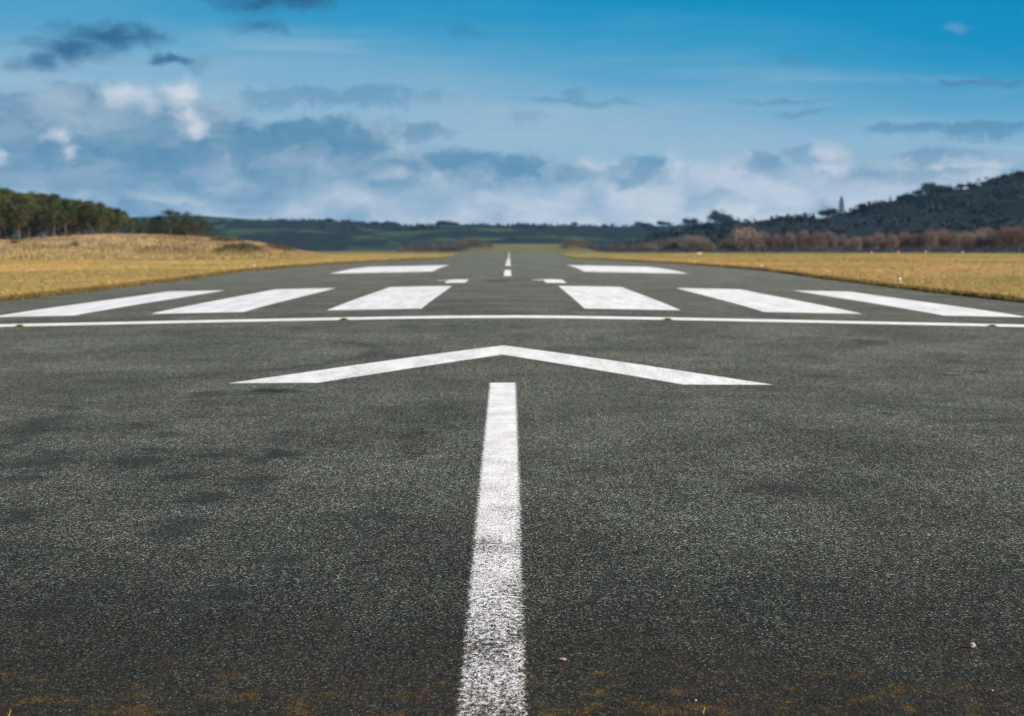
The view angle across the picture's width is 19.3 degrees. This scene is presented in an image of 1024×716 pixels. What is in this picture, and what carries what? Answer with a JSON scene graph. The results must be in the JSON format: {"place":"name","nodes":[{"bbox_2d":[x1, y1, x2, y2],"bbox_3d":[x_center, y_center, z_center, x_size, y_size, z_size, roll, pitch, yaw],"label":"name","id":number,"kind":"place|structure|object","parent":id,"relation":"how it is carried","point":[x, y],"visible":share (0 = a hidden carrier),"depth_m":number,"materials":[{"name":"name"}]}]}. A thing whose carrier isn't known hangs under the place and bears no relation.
{"place":"outdoors","nodes":[
{"label":"outdoors","id":0,"kind":"place"},
{"bbox_2d":[0,216,252,238],"bbox_3d":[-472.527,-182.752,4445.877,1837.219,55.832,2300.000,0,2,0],"label":"hills","id":1,"kind":"structure","parent":0,"point":[212,219],"depth_m":4255.72,"materials":[{"name":"green plant"}]},
{"bbox_2d":[13,220,744,250],"bbox_3d":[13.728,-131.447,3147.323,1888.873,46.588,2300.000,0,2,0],"label":"hills","id":2,"kind":"structure","parent":0,"point":[301,235],"depth_m":2427.18,"materials":[{"name":"green plant"}]},
{"bbox_2d":[205,217,754,231],"bbox_3d":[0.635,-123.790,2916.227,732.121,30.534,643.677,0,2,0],"label":"woodland","id":3,"kind":"object","parent":2,"relation":"on","point":[472,224],"visible":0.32,"depth_m":2922.20,"materials":[{"name":"green plant"}]},
{"bbox_2d":[0,238,1023,302],"bbox_3d":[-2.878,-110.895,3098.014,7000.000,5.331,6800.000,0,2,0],"label":"ground","id":4,"kind":"structure","parent":0,"point":[532,248],"depth_m":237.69,"materials":[{"name":"yellow plant"}]},
{"bbox_2d":[0,195,8,228],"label":"pine tree","id":5,"kind":"object","parent":4,"relation":"on","point":[1,215],"visible":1,"depth_m":522.53,"materials":[{"name":"green plant"}]},
{"bbox_2d":[0,228,16,239],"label":"pine tree","id":6,"kind":"object","parent":4,"relation":"on","point":[8,234],"visible":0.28,"depth_m":558.84,"materials":[{"name":"green plant"}]},
{"bbox_2d":[0,188,17,239],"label":"pine tree","id":7,"kind":"object","parent":4,"relation":"on","point":[6,191],"visible":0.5,"depth_m":535.05,"materials":[{"name":"green plant"}]},
{"bbox_2d":[0,196,18,239],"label":"pine tree","id":8,"kind":"object","parent":4,"relation":"on","point":[8,204],"visible":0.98,"depth_m":527.06,"materials":[{"name":"green plant"}]},
{"bbox_2d":[5,192,29,238],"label":"pine tree","id":9,"kind":"object","parent":4,"relation":"on","point":[17,195],"visible":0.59,"depth_m":530.82,"materials":[{"name":"green plant"}]},
{"bbox_2d":[5,195,31,234],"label":"pine tree","id":10,"kind":"object","parent":4,"relation":"on","point":[21,223],"visible":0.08,"depth_m":545.27,"materials":[{"name":"green plant"}]},
{"bbox_2d":[11,192,28,238],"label":"pine tree","id":11,"kind":"object","parent":4,"relation":"on","point":[19,215],"visible":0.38,"depth_m":534.12,"materials":[{"name":"green plant"}]},
{"bbox_2d":[14,192,42,237],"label":"pine tree","id":12,"kind":"object","parent":4,"relation":"on","point":[27,197],"visible":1,"depth_m":523.51,"materials":[{"name":"green plant"}]},
{"bbox_2d":[20,222,39,237],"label":"pine tree","id":13,"kind":"object","parent":4,"relation":"on","point":[35,230],"visible":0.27,"depth_m":556.94,"materials":[{"name":"green plant"}]},
{"bbox_2d":[28,190,43,237],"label":"pine tree","id":14,"kind":"object","parent":4,"relation":"on","point":[34,194],"visible":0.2,"depth_m":538.29,"materials":[{"name":"green plant"}]},
{"bbox_2d":[29,196,48,236],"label":"pine tree","id":15,"kind":"object","parent":4,"relation":"on","point":[43,206],"visible":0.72,"depth_m":529.93,"materials":[{"name":"green plant"}]},
{"bbox_2d":[28,193,55,237],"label":"pine tree","id":16,"kind":"object","parent":4,"relation":"on","point":[43,195],"visible":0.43,"depth_m":537.31,"materials":[{"name":"green plant"}]},
{"bbox_2d":[31,193,54,236],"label":"pine tree","id":17,"kind":"object","parent":4,"relation":"on","point":[41,224],"visible":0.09,"depth_m":543.86,"materials":[{"name":"green plant"}]},
{"bbox_2d":[42,193,63,235],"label":"pine tree","id":18,"kind":"object","parent":4,"relation":"on","point":[52,197],"visible":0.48,"depth_m":534.40,"materials":[{"name":"green plant"}]},
{"bbox_2d":[45,201,66,236],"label":"pine tree","id":19,"kind":"object","parent":4,"relation":"on","point":[50,213],"visible":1,"depth_m":522.52,"materials":[{"name":"green plant"}]},
{"bbox_2d":[51,193,64,236],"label":"pine tree","id":20,"kind":"object","parent":4,"relation":"on","point":[58,195],"visible":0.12,"depth_m":548.09,"materials":[{"name":"green plant"}]},
{"bbox_2d":[54,197,72,235],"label":"pine tree","id":21,"kind":"object","parent":4,"relation":"on","point":[67,210],"visible":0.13,"depth_m":535.29,"materials":[{"name":"green plant"}]},
{"bbox_2d":[56,199,77,236],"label":"pine tree","id":22,"kind":"object","parent":4,"relation":"on","point":[66,204],"visible":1,"depth_m":523.51,"materials":[{"name":"green plant"}]},
{"bbox_2d":[58,199,75,235],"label":"pine tree","id":23,"kind":"object","parent":4,"relation":"on","point":[67,225],"visible":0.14,"depth_m":545.31,"materials":[{"name":"green plant"}]},
{"bbox_2d":[67,202,86,235],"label":"pine tree","id":24,"kind":"object","parent":4,"relation":"on","point":[78,211],"visible":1,"depth_m":526.39,"materials":[{"name":"green plant"}]},
{"bbox_2d":[67,199,86,233],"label":"pine tree","id":25,"kind":"object","parent":4,"relation":"on","point":[81,203],"visible":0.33,"depth_m":536.69,"materials":[{"name":"green plant"}]},
{"bbox_2d":[80,201,97,234],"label":"pine tree","id":26,"kind":"object","parent":4,"relation":"on","point":[89,205],"visible":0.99,"depth_m":525.84,"materials":[{"name":"green plant"}]},
{"bbox_2d":[88,201,108,233],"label":"pine tree","id":27,"kind":"object","parent":4,"relation":"on","point":[99,205],"visible":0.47,"depth_m":535.68,"materials":[{"name":"green plant"}]},
{"bbox_2d":[93,208,109,233],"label":"pine tree","id":28,"kind":"object","parent":4,"relation":"on","point":[101,212],"visible":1,"depth_m":523.57,"materials":[{"name":"green plant"}]},
{"bbox_2d":[103,210,117,233],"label":"pine tree","id":29,"kind":"object","parent":4,"relation":"on","point":[109,214],"visible":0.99,"depth_m":526.25,"materials":[{"name":"green plant"}]},
{"bbox_2d":[110,208,125,233],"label":"pine tree","id":30,"kind":"object","parent":4,"relation":"on","point":[117,213],"visible":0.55,"depth_m":534.50,"materials":[{"name":"green plant"}]},
{"bbox_2d":[116,215,126,233],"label":"pine tree","id":31,"kind":"object","parent":4,"relation":"on","point":[121,223],"visible":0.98,"depth_m":526.07,"materials":[{"name":"green plant"}]},
{"bbox_2d":[120,210,130,233],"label":"pine tree","id":32,"kind":"object","parent":4,"relation":"on","point":[125,214],"visible":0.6,"depth_m":538.53,"materials":[{"name":"green plant"}]},
{"bbox_2d":[125,219,136,233],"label":"pine tree","id":33,"kind":"object","parent":4,"relation":"on","point":[131,222],"visible":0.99,"depth_m":525.57,"materials":[{"name":"green plant"}]},
{"bbox_2d":[122,217,144,233],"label":"pine tree","id":34,"kind":"object","parent":4,"relation":"on","point":[135,220],"visible":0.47,"depth_m":737.57,"materials":[{"name":"green plant"}]},
{"bbox_2d":[130,217,152,233],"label":"pine tree","id":35,"kind":"object","parent":4,"relation":"on","point":[144,224],"visible":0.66,"depth_m":735.53,"materials":[{"name":"green plant"}]},
{"bbox_2d":[144,217,158,233],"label":"pine tree","id":36,"kind":"object","parent":4,"relation":"on","point":[150,219],"visible":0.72,"depth_m":741.75,"materials":[{"name":"green plant"}]},
{"bbox_2d":[0,233,315,258],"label":"dune grass","id":37,"kind":"structure","parent":4,"relation":"on","point":[220,247],"depth_m":373.79,"materials":[{"name":"beige plant"}]},
{"bbox_2d":[149,214,173,234],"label":"pine tree","id":38,"kind":"object","parent":4,"relation":"on","point":[159,227],"visible":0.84,"depth_m":738.40,"materials":[{"name":"green plant"}]},
{"bbox_2d":[154,209,190,235],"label":"pine tree","id":39,"kind":"object","parent":4,"relation":"on","point":[169,214],"visible":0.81,"depth_m":737.19,"materials":[{"name":"green plant"}]},
{"bbox_2d":[166,210,192,235],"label":"pine tree","id":40,"kind":"object","parent":4,"relation":"on","point":[177,215],"visible":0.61,"depth_m":744.94,"materials":[{"name":"green plant"}]},
{"bbox_2d":[175,211,202,236],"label":"pine tree","id":41,"kind":"object","parent":4,"relation":"on","point":[186,219],"visible":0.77,"depth_m":742.21,"materials":[{"name":"green plant"}]},
{"bbox_2d":[180,214,212,237],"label":"pine tree","id":42,"kind":"object","parent":4,"relation":"on","point":[200,218],"visible":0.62,"depth_m":745.08,"materials":[{"name":"green plant"}]},
{"bbox_2d":[189,220,214,237],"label":"pine tree","id":43,"kind":"object","parent":4,"relation":"on","point":[200,224],"visible":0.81,"depth_m":733.07,"materials":[{"name":"green plant"}]},
{"bbox_2d":[403,243,416,252],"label":"bare shrub","id":44,"kind":"object","parent":4,"relation":"on","point":[411,247],"visible":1,"depth_m":846.33,"materials":[{"name":"brown plant"}]},
{"bbox_2d":[416,243,427,252],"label":"bare shrub","id":45,"kind":"object","parent":4,"relation":"on","point":[421,247],"visible":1,"depth_m":840.86,"materials":[{"name":"brown plant"}]},
{"bbox_2d":[425,243,439,252],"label":"bare shrub","id":46,"kind":"object","parent":4,"relation":"on","point":[432,248],"visible":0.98,"depth_m":846.88,"materials":[{"name":"brown plant"}]},
{"bbox_2d":[437,241,450,252],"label":"bare shrub","id":47,"kind":"object","parent":4,"relation":"on","point":[444,246],"visible":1,"depth_m":836.79,"materials":[{"name":"brown plant"}]},
{"bbox_2d":[446,241,462,251],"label":"bare shrub","id":48,"kind":"object","parent":4,"relation":"on","point":[453,248],"visible":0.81,"depth_m":846.63,"materials":[{"name":"brown plant"}]},
{"bbox_2d":[458,239,472,249],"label":"bare shrub","id":49,"kind":"object","parent":4,"relation":"on","point":[465,244],"visible":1,"depth_m":835.66,"materials":[{"name":"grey plant"}]},
{"bbox_2d":[466,236,482,247],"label":"bare shrub","id":50,"kind":"object","parent":4,"relation":"on","point":[477,242],"visible":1,"depth_m":840.05,"materials":[{"name":"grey plant"}]},
{"bbox_2d":[0,252,1023,715],"bbox_3d":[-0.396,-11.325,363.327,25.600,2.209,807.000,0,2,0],"label":"runway","id":51,"kind":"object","parent":4,"relation":"on","point":[276,492],"visible":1,"depth_m":20.92,"materials":[{"name":"grey asphalt"}]},
{"bbox_2d":[559,239,569,248],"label":"bare shrub","id":52,"kind":"object","parent":4,"relation":"on","point":[565,246],"visible":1,"depth_m":833.92,"materials":[{"name":"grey plant"}]},
{"bbox_2d":[563,236,578,247],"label":"bare shrub","id":53,"kind":"object","parent":4,"relation":"on","point":[571,243],"visible":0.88,"depth_m":841.29,"materials":[{"name":"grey plant"}]},
{"bbox_2d":[572,239,586,248],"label":"bare shrub","id":54,"kind":"object","parent":4,"relation":"on","point":[578,243],"visible":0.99,"depth_m":833.38,"materials":[{"name":"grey plant"}]},
{"bbox_2d":[581,241,592,249],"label":"bare shrub","id":55,"kind":"object","parent":4,"relation":"on","point":[589,244],"visible":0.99,"depth_m":836.29,"materials":[{"name":"brown plant"}]},
{"bbox_2d":[603,243,615,252],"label":"bare shrub","id":56,"kind":"object","parent":4,"relation":"on","point":[609,248],"visible":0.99,"depth_m":834.24,"materials":[{"name":"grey plant"}]},
{"bbox_2d":[614,241,626,252],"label":"bare shrub","id":57,"kind":"object","parent":4,"relation":"on","point":[620,247],"visible":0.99,"depth_m":841.83,"materials":[{"name":"brown plant"}]},
{"bbox_2d":[625,242,639,252],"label":"bare shrub","id":58,"kind":"object","parent":4,"relation":"on","point":[633,248],"visible":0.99,"depth_m":837.86,"materials":[{"name":"brown plant"}]},
{"bbox_2d":[636,241,649,252],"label":"bare shrub","id":59,"kind":"object","parent":4,"relation":"on","point":[641,249],"visible":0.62,"depth_m":831.78,"materials":[{"name":"brown plant"}]},
{"bbox_2d":[649,244,656,252],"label":"bare tree","id":60,"kind":"object","parent":4,"relation":"on","point":[653,247],"visible":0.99,"depth_m":747.32,"materials":[{"name":"brown plant"}]},
{"bbox_2d":[645,238,663,252],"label":"bare shrub","id":61,"kind":"object","parent":4,"relation":"on","point":[658,245],"visible":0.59,"depth_m":832.58,"materials":[{"name":"brown plant"}]},
{"bbox_2d":[659,237,673,252],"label":"bare shrub","id":62,"kind":"object","parent":4,"relation":"on","point":[664,250],"visible":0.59,"depth_m":837.79,"materials":[{"name":"brown plant"}]},
{"bbox_2d":[663,238,685,252],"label":"bare tree","id":63,"kind":"object","parent":4,"relation":"on","point":[672,245],"visible":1,"depth_m":718.35,"materials":[{"name":"brown plant"}]},
{"bbox_2d":[677,234,700,253],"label":"bare tree","id":64,"kind":"object","parent":4,"relation":"on","point":[690,242],"visible":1,"depth_m":715.20,"materials":[{"name":"brown plant"}]},
{"bbox_2d":[688,235,713,253],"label":"bare tree","id":65,"kind":"object","parent":4,"relation":"on","point":[705,243],"visible":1,"depth_m":716.17,"materials":[{"name":"brown plant"}]},
{"bbox_2d":[718,239,736,251],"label":"bare tree","id":66,"kind":"object","parent":4,"relation":"on","point":[725,246],"visible":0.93,"depth_m":718.89,"materials":[{"name":"brown plant"}]},
{"bbox_2d":[727,226,764,253],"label":"bare tree","id":67,"kind":"object","parent":4,"relation":"on","point":[739,237],"visible":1,"depth_m":711.60,"materials":[{"name":"brown plant"}]},
{"bbox_2d":[749,231,777,252],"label":"bare tree","id":68,"kind":"object","parent":4,"relation":"on","point":[767,240],"visible":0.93,"depth_m":714.41,"materials":[{"name":"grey plant"}]},
{"bbox_2d":[769,234,785,252],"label":"bare tree","id":69,"kind":"object","parent":4,"relation":"on","point":[778,243],"visible":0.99,"depth_m":713.72,"materials":[{"name":"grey plant"}]},
{"bbox_2d":[783,232,796,253],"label":"bare tree","id":70,"kind":"object","parent":4,"relation":"on","point":[789,242],"visible":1,"depth_m":717.35,"materials":[{"name":"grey plant"}]},
{"bbox_2d":[794,228,812,253],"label":"bare tree","id":71,"kind":"object","parent":4,"relation":"on","point":[803,239],"visible":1,"depth_m":711.93,"materials":[{"name":"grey plant"}]},
{"bbox_2d":[809,229,826,252],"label":"bare tree","id":72,"kind":"object","parent":4,"relation":"on","point":[817,239],"visible":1,"depth_m":712.13,"materials":[{"name":"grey plant"}]},
{"bbox_2d":[822,230,837,252],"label":"bare tree","id":73,"kind":"object","parent":4,"relation":"on","point":[831,240],"visible":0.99,"depth_m":716.19,"materials":[{"name":"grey plant"}]},
{"bbox_2d":[836,234,848,253],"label":"bare tree","id":74,"kind":"object","parent":4,"relation":"on","point":[843,243],"visible":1,"depth_m":719.10,"materials":[{"name":"brown plant"}]},
{"bbox_2d":[850,236,861,249],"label":"bare tree","id":75,"kind":"object","parent":4,"relation":"on","point":[854,242],"visible":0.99,"depth_m":710.75,"materials":[{"name":"brown plant"}]},
{"bbox_2d":[861,235,874,253],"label":"bare tree","id":76,"kind":"object","parent":4,"relation":"on","point":[866,244],"visible":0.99,"depth_m":717.12,"materials":[{"name":"brown plant"}]},
{"bbox_2d":[872,231,886,252],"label":"bare tree","id":77,"kind":"object","parent":4,"relation":"on","point":[880,241],"visible":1,"depth_m":718.92,"materials":[{"name":"brown plant"}]},
{"bbox_2d":[883,232,899,253],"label":"bare tree","id":78,"kind":"object","parent":4,"relation":"on","point":[891,241],"visible":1,"depth_m":713.42,"materials":[{"name":"brown plant"}]},
{"bbox_2d":[896,230,912,253],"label":"bare tree","id":79,"kind":"object","parent":4,"relation":"on","point":[905,242],"visible":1,"depth_m":716.65,"materials":[{"name":"brown plant"}]},
{"bbox_2d":[909,233,925,252],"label":"bare tree","id":80,"kind":"object","parent":4,"relation":"on","point":[917,241],"visible":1,"depth_m":714.47,"materials":[{"name":"brown plant"}]},
{"bbox_2d":[919,228,938,253],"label":"bare tree","id":81,"kind":"object","parent":4,"relation":"on","point":[929,240],"visible":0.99,"depth_m":713.33,"materials":[{"name":"brown plant"}]},
{"bbox_2d":[932,228,951,253],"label":"bare tree","id":82,"kind":"object","parent":4,"relation":"on","point":[943,238],"visible":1,"depth_m":717.41,"materials":[{"name":"brown plant"}]},
{"bbox_2d":[933,235,950,252],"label":"bare tree","id":83,"kind":"object","parent":4,"relation":"on","point":[938,247],"visible":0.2,"depth_m":742.36,"materials":[{"name":"brown plant"}]},
{"bbox_2d":[946,232,962,249],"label":"bare tree","id":84,"kind":"object","parent":4,"relation":"on","point":[954,241],"visible":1,"depth_m":714.44,"materials":[{"name":"brown plant"}]},
{"bbox_2d":[958,230,977,253],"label":"bare tree","id":85,"kind":"object","parent":4,"relation":"on","point":[967,242],"visible":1,"depth_m":715.36,"materials":[{"name":"brown plant"}]},
{"bbox_2d":[969,230,986,252],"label":"bare tree","id":86,"kind":"object","parent":4,"relation":"on","point":[978,233],"visible":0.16,"depth_m":749.37,"materials":[{"name":"brown plant"}]},
{"bbox_2d":[973,234,987,253],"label":"bare tree","id":87,"kind":"object","parent":4,"relation":"on","point":[980,242],"visible":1,"depth_m":719.00,"materials":[{"name":"brown plant"}]},
{"bbox_2d":[975,226,992,252],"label":"bare tree","id":88,"kind":"object","parent":4,"relation":"on","point":[984,232],"visible":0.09,"depth_m":763.59,"materials":[{"name":"brown plant"}]},
{"bbox_2d":[983,229,1001,252],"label":"bare tree","id":89,"kind":"object","parent":4,"relation":"on","point":[989,239],"visible":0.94,"depth_m":716.28,"materials":[{"name":"brown plant"}]},
{"bbox_2d":[993,225,1017,252],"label":"bare tree","id":90,"kind":"object","parent":4,"relation":"on","point":[1003,240],"visible":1,"depth_m":710.47,"materials":[{"name":"brown plant"}]},
{"bbox_2d":[999,227,1022,252],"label":"bare tree","id":91,"kind":"object","parent":4,"relation":"on","point":[1011,240],"visible":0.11,"depth_m":752.51,"materials":[{"name":"brown plant"}]},
{"bbox_2d":[1006,223,1023,253],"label":"bare tree","id":92,"kind":"object","parent":4,"relation":"on","point":[1018,234],"visible":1,"depth_m":710.29,"materials":[{"name":"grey plant"}]},
{"bbox_2d":[0,0,1023,226],"label":"sky","id":93,"kind":"structure","parent":0,"point":[492,112],"materials":[{"name":"blue"}]},
{"bbox_2d":[587,178,1023,251],"bbox_3d":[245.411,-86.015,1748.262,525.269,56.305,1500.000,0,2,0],"label":"hill","id":94,"kind":"structure","parent":0,"point":[1016,212],"depth_m":1412.33,"materials":[{"name":"green plant"}]},
{"bbox_2d":[706,209,721,222],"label":"round tree","id":95,"kind":"object","parent":94,"relation":"on","point":[714,214],"visible":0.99,"depth_m":3293.81,"materials":[{"name":"green plant"}]},
{"bbox_2d":[710,209,731,221],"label":"round tree","id":96,"kind":"object","parent":94,"relation":"on","point":[720,217],"visible":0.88,"depth_m":3293.15,"materials":[{"name":"green plant"}]},
{"bbox_2d":[629,172,1023,251],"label":"woodland","id":97,"kind":"object","parent":94,"relation":"on","point":[880,222],"visible":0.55,"depth_m":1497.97,"materials":[{"name":"green plant"}]},
{"bbox_2d":[817,206,839,216],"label":"round tree","id":98,"kind":"object","parent":94,"relation":"on","point":[831,212],"visible":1,"depth_m":1745.68,"materials":[{"name":"green plant"}]},
{"bbox_2d":[836,197,845,215],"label":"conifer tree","id":99,"kind":"object","parent":94,"relation":"on","point":[841,204],"visible":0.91,"depth_m":1747.82,"materials":[{"name":"plant"}]},
{"bbox_2d":[901,193,914,198],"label":"round tree","id":100,"kind":"object","parent":94,"relation":"on","point":[905,195],"visible":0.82,"depth_m":1747.36,"materials":[{"name":"green plant"}]},
{"bbox_2d":[911,189,924,194],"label":"round tree","id":101,"kind":"object","parent":94,"relation":"on","point":[916,192],"visible":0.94,"depth_m":1746.44,"materials":[{"name":"green plant"}]},
{"bbox_2d":[917,182,937,191],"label":"round tree","id":102,"kind":"object","parent":94,"relation":"on","point":[926,184],"visible":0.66,"depth_m":1747.61,"materials":[{"name":"green plant"}]},
{"bbox_2d":[1007,169,1022,177],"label":"round tree","id":103,"kind":"object","parent":94,"relation":"on","point":[1015,173],"visible":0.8,"depth_m":1745.05,"materials":[{"name":"green plant"}]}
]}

